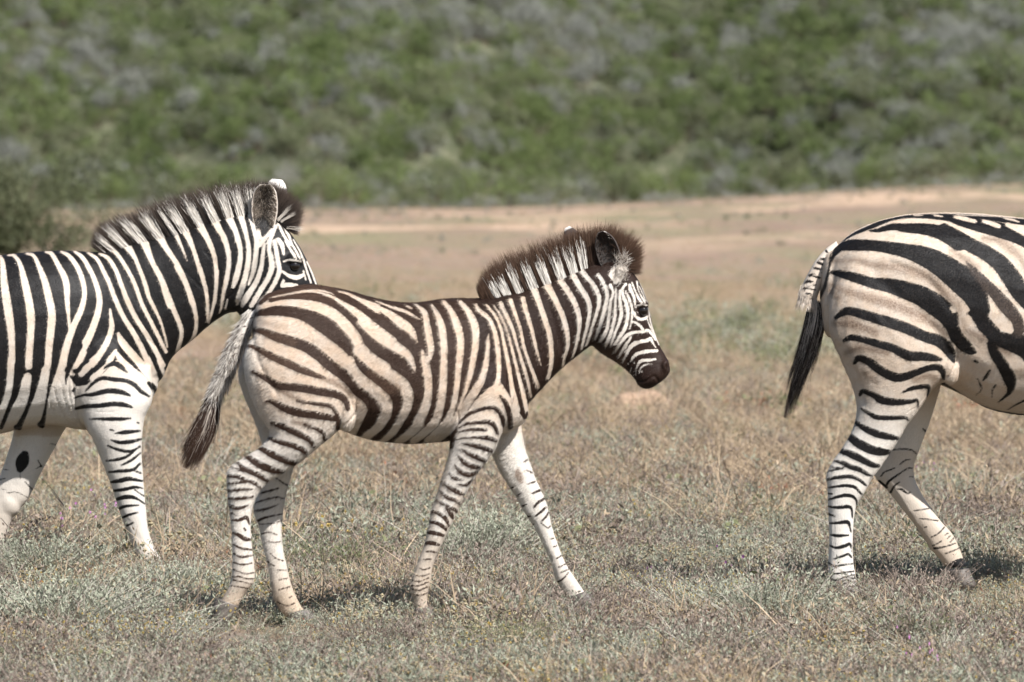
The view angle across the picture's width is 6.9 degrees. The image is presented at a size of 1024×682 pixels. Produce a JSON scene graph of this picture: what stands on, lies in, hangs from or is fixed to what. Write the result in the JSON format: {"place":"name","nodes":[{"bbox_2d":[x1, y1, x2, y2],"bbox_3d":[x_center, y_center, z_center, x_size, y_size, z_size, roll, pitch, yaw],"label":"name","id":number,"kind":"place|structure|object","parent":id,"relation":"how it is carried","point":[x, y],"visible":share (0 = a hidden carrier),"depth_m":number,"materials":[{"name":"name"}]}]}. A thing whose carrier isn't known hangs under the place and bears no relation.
{"place":"outdoors","nodes":[
{"label":"outdoors","id":0,"kind":"place"},
{"bbox_2d":[0,0,1023,675],"bbox_3d":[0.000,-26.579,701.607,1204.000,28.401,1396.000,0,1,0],"label":"ground","id":1,"kind":"structure","parent":0,"point":[842,218],"depth_m":222.29,"materials":[{"name":"soil"}]},
{"bbox_2d":[2,165,91,251],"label":"bush","id":2,"kind":"object","parent":1,"relation":"on","point":[47,199],"visible":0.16,"depth_m":163.12,"materials":[{"name":"green plant"}]},
{"bbox_2d":[19,173,78,212],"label":"bush","id":3,"kind":"object","parent":1,"relation":"on","point":[45,193],"visible":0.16,"depth_m":245.62,"materials":[{"name":"green plant"}]},
{"bbox_2d":[0,611,118,669],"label":"karoo shrub","id":4,"kind":"object","parent":1,"relation":"on","point":[14,639],"visible":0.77,"depth_m":24.54,"materials":[{"name":"green plant"}]},
{"bbox_2d":[0,148,134,254],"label":"bush","id":5,"kind":"object","parent":1,"relation":"on","point":[15,225],"visible":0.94,"depth_m":154.04,"materials":[{"name":"green plant"}]},
{"bbox_2d":[0,522,154,580],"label":"karoo shrub","id":6,"kind":"object","parent":1,"relation":"on","point":[8,554],"visible":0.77,"depth_m":29.48,"materials":[{"name":"grey plant"}]},
{"bbox_2d":[62,178,111,207],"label":"bush","id":7,"kind":"object","parent":1,"relation":"on","point":[82,204],"visible":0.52,"depth_m":278.72,"materials":[{"name":"green plant"}]},
{"bbox_2d":[80,169,142,208],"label":"bush","id":8,"kind":"object","parent":1,"relation":"on","point":[124,195],"visible":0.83,"depth_m":303.40,"materials":[{"name":"green plant"}]},
{"bbox_2d":[0,551,256,637],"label":"karoo shrub","id":9,"kind":"object","parent":1,"relation":"on","point":[24,601],"visible":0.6,"depth_m":25.99,"materials":[{"name":"grey plant"}]},
{"bbox_2d":[42,604,246,654],"bbox_3d":[-1.067,0.863,25.078,0.608,0.186,0.564,0,1,5],"label":"karoo shrub","id":10,"kind":"object","parent":1,"relation":"on","point":[157,636],"visible":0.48,"depth_m":25.04,"materials":[{"name":"green plant"}]},
{"bbox_2d":[118,162,177,209],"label":"bush","id":11,"kind":"object","parent":1,"relation":"on","point":[150,190],"visible":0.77,"depth_m":309.59,"materials":[{"name":"green plant"}]},
{"bbox_2d":[0,173,316,565],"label":"adult zebra","id":12,"kind":"object","parent":1,"relation":"on","point":[92,343],"visible":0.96,"depth_m":29.93},
{"bbox_2d":[80,546,253,584],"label":"karoo shrub","id":13,"kind":"object","parent":1,"relation":"on","point":[197,568],"visible":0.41,"depth_m":28.83,"materials":[{"name":"grey plant"}]},
{"bbox_2d":[175,162,221,196],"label":"bush","id":14,"kind":"object","parent":1,"relation":"on","point":[196,184],"visible":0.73,"depth_m":306.08,"materials":[{"name":"green plant"}]},
{"bbox_2d":[220,162,280,190],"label":"bush","id":15,"kind":"object","parent":1,"relation":"on","point":[239,174],"visible":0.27,"depth_m":306.97,"materials":[{"name":"green plant"}]},
{"bbox_2d":[246,153,303,193],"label":"bush","id":16,"kind":"object","parent":1,"relation":"on","point":[282,174],"visible":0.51,"depth_m":297.89,"materials":[{"name":"grey plant"}]},
{"bbox_2d":[295,158,348,208],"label":"bush","id":17,"kind":"object","parent":1,"relation":"on","point":[311,186],"visible":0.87,"depth_m":304.07,"materials":[{"name":"green plant"}]},
{"bbox_2d":[226,522,464,574],"bbox_3d":[-0.658,0.747,29.546,0.821,0.249,0.780,-1,2,-41],"label":"karoo shrub","id":18,"kind":"object","parent":1,"relation":"on","point":[338,548],"visible":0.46,"depth_m":29.54,"materials":[{"name":"green plant"}]},
{"bbox_2d":[317,164,382,208],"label":"bush","id":19,"kind":"object","parent":1,"relation":"on","point":[344,182],"visible":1,"depth_m":297.98,"materials":[{"name":"green plant"}]},
{"bbox_2d":[350,193,373,206],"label":"bush","id":20,"kind":"object","parent":1,"relation":"on","point":[361,199],"visible":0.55,"depth_m":301.93,"materials":[{"name":"green plant"}]},
{"bbox_2d":[315,608,423,646],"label":"karoo shrub","id":21,"kind":"object","parent":1,"relation":"on","point":[360,630],"visible":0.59,"depth_m":25.62,"materials":[{"name":"green plant"}]},
{"bbox_2d":[379,194,402,208],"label":"bush","id":22,"kind":"object","parent":1,"relation":"on","point":[393,199],"visible":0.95,"depth_m":295.80,"materials":[{"name":"green plant"}]},
{"bbox_2d":[173,219,669,630],"bbox_3d":[-0.288,0.262,26.861,1.578,1.318,0.376,0,1,0],"label":"zebra foal","id":23,"kind":"object","parent":1,"relation":"on","point":[467,377],"visible":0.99,"depth_m":26.75},
{"bbox_2d":[391,160,468,208],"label":"bush","id":24,"kind":"object","parent":1,"relation":"on","point":[427,189],"visible":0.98,"depth_m":305.42,"materials":[{"name":"green plant"}]},
{"bbox_2d":[322,486,597,558],"bbox_3d":[-0.097,0.678,30.999,0.937,0.318,0.969,1,1,29],"label":"karoo shrub","id":25,"kind":"object","parent":1,"relation":"on","point":[492,526],"visible":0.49,"depth_m":30.89,"materials":[{"name":"grey plant"}]},
{"bbox_2d":[445,167,507,206],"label":"bush","id":26,"kind":"object","parent":1,"relation":"on","point":[470,187],"visible":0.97,"depth_m":307.97,"materials":[{"name":"green plant"}]},
{"bbox_2d":[171,271,842,373],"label":"grass tufts","id":27,"kind":"object","parent":1,"relation":"on","point":[689,326],"visible":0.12,"depth_m":77.78,"materials":[{"name":"beige plant"}]},
{"bbox_2d":[0,0,1023,208],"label":"hillside thicket","id":28,"kind":"object","parent":1,"relation":"on","point":[231,61],"visible":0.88,"depth_m":328.17,"materials":[{"name":"green plant"}]},
{"bbox_2d":[0,422,1023,681],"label":"karoo ground cover","id":29,"kind":"object","parent":1,"relation":"on","point":[620,534],"visible":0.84,"depth_m":27.47,"materials":[{"name":"beige plant"}]},
{"bbox_2d":[0,328,1023,505],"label":"dry grass","id":30,"kind":"structure","parent":1,"relation":"on","point":[712,399],"depth_m":42.42,"materials":[{"name":"beige plant"}]},
{"bbox_2d":[0,181,1023,284],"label":"sparse tufts","id":31,"kind":"object","parent":1,"relation":"on","point":[385,248],"visible":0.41,"depth_m":191.96,"materials":[{"name":"beige plant"}]},
{"bbox_2d":[440,607,590,651],"bbox_3d":[0.022,0.872,25.517,0.477,0.152,0.502,0,1,17],"label":"karoo shrub","id":32,"kind":"object","parent":1,"relation":"on","point":[505,632],"visible":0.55,"depth_m":25.49,"materials":[{"name":"green plant"}]},
{"bbox_2d":[10,170,1023,254],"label":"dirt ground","id":33,"kind":"structure","parent":1,"relation":"on","point":[528,200],"depth_m":296.53,"materials":[{"name":"beige soil"}]},
{"bbox_2d":[488,165,546,207],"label":"bush","id":34,"kind":"object","parent":1,"relation":"on","point":[511,188],"visible":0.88,"depth_m":312.12,"materials":[{"name":"green plant"}]},
{"bbox_2d":[532,176,585,205],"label":"bush","id":35,"kind":"object","parent":1,"relation":"on","point":[562,193],"visible":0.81,"depth_m":314.60,"materials":[{"name":"green plant"}]},
{"bbox_2d":[564,171,611,203],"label":"bush","id":36,"kind":"object","parent":1,"relation":"on","point":[583,184],"visible":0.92,"depth_m":323.10,"materials":[{"name":"grey plant"}]},
{"bbox_2d":[536,576,673,619],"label":"karoo shrub","id":37,"kind":"object","parent":1,"relation":"on","point":[597,603],"visible":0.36,"depth_m":26.81,"materials":[{"name":"green plant"}]},
{"bbox_2d":[585,153,654,203],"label":"bush","id":38,"kind":"object","parent":1,"relation":"on","point":[620,183],"visible":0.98,"depth_m":322.21,"materials":[{"name":"green plant"}]},
{"bbox_2d":[603,389,672,410],"bbox_3d":[0.761,0.374,49.846,0.512,0.185,0.460,0,1,0],"label":"termite mound","id":39,"kind":"object","parent":1,"relation":"on","point":[634,394],"visible":0.2,"depth_m":49.73,"materials":[{"name":"beige soil"}]},
{"bbox_2d":[631,163,692,201],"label":"bush","id":40,"kind":"object","parent":1,"relation":"on","point":[648,182],"visible":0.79,"depth_m":319.97,"materials":[{"name":"green plant"}]},
{"bbox_2d":[651,164,706,198],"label":"bush","id":41,"kind":"object","parent":1,"relation":"on","point":[683,176],"visible":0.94,"depth_m":317.41,"materials":[{"name":"green plant"}]},
{"bbox_2d":[609,568,790,611],"bbox_3d":[0.600,0.817,27.309,0.608,0.186,0.565,-1,2,-42],"label":"karoo shrub","id":42,"kind":"object","parent":1,"relation":"on","point":[675,593],"visible":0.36,"depth_m":27.30,"materials":[{"name":"grey plant"}]},
{"bbox_2d":[688,154,740,197],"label":"bush","id":43,"kind":"object","parent":1,"relation":"on","point":[720,176],"visible":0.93,"depth_m":323.96,"materials":[{"name":"grey plant"}]},
{"bbox_2d":[711,295,770,336],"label":"bush","id":44,"kind":"object","parent":1,"relation":"on","point":[742,318],"visible":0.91,"depth_m":71.45,"materials":[{"name":"green plant"}]},
{"bbox_2d":[747,173,783,196],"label":"bush","id":45,"kind":"object","parent":1,"relation":"on","point":[760,186],"visible":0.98,"depth_m":273.50,"materials":[{"name":"grey plant"}]},
{"bbox_2d":[746,333,793,360],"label":"bush","id":46,"kind":"object","parent":1,"relation":"on","point":[761,347],"visible":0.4,"depth_m":62.74,"materials":[{"name":"green plant"}]},
{"bbox_2d":[659,559,885,623],"bbox_3d":[0.840,0.795,26.318,0.776,0.254,0.749,1,1,27],"label":"karoo shrub","id":47,"kind":"object","parent":1,"relation":"on","point":[799,597],"visible":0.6,"depth_m":26.29,"materials":[{"name":"grey plant"}]},
{"bbox_2d":[743,149,813,195],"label":"bush","id":48,"kind":"object","parent":1,"relation":"on","point":[784,164],"visible":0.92,"depth_m":317.11,"materials":[{"name":"green plant"}]},
{"bbox_2d":[790,161,832,190],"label":"bush","id":49,"kind":"object","parent":1,"relation":"on","point":[805,179],"visible":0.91,"depth_m":318.31,"materials":[{"name":"green plant"}]},
{"bbox_2d":[849,155,903,186],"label":"bush","id":50,"kind":"object","parent":1,"relation":"on","point":[865,177],"visible":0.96,"depth_m":315.06,"materials":[{"name":"green plant"}]},
{"bbox_2d":[772,212,1023,598],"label":"adult zebra","id":51,"kind":"object","parent":1,"relation":"on","point":[909,314],"visible":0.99,"depth_m":28.76},
{"bbox_2d":[864,146,938,186],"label":"bush","id":52,"kind":"object","parent":1,"relation":"on","point":[901,170],"visible":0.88,"depth_m":314.24,"materials":[{"name":"green plant"}]},
{"bbox_2d":[897,626,930,666],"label":"wildflower","id":53,"kind":"object","parent":1,"relation":"on","point":[910,647],"visible":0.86,"depth_m":23.68,"materials":[{"name":"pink plant"}]},
{"bbox_2d":[825,549,1019,603],"bbox_3d":[1.325,0.784,27.747,0.634,0.231,0.524,0,1,14],"label":"karoo shrub","id":54,"kind":"object","parent":1,"relation":"on","point":[923,590],"visible":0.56,"depth_m":27.72,"materials":[{"name":"green plant"}]},
{"bbox_2d":[835,601,1011,643],"bbox_3d":[1.233,0.857,25.406,0.520,0.166,0.547,0,1,22],"label":"karoo shrub","id":55,"kind":"object","parent":1,"relation":"on","point":[940,622],"visible":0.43,"depth_m":25.39,"materials":[{"name":"green plant"}]},
{"bbox_2d":[903,135,974,185],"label":"bush","id":56,"kind":"object","parent":1,"relation":"on","point":[943,163],"visible":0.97,"depth_m":314.38,"materials":[{"name":"green plant"}]},
{"bbox_2d":[950,139,1002,184],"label":"bush","id":57,"kind":"object","parent":1,"relation":"on","point":[980,162],"visible":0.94,"depth_m":313.93,"materials":[{"name":"green plant"}]},
{"bbox_2d":[983,148,1023,181],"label":"bush","id":58,"kind":"object","parent":1,"relation":"on","point":[1007,164],"visible":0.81,"depth_m":313.62,"materials":[{"name":"green plant"}]}
]}

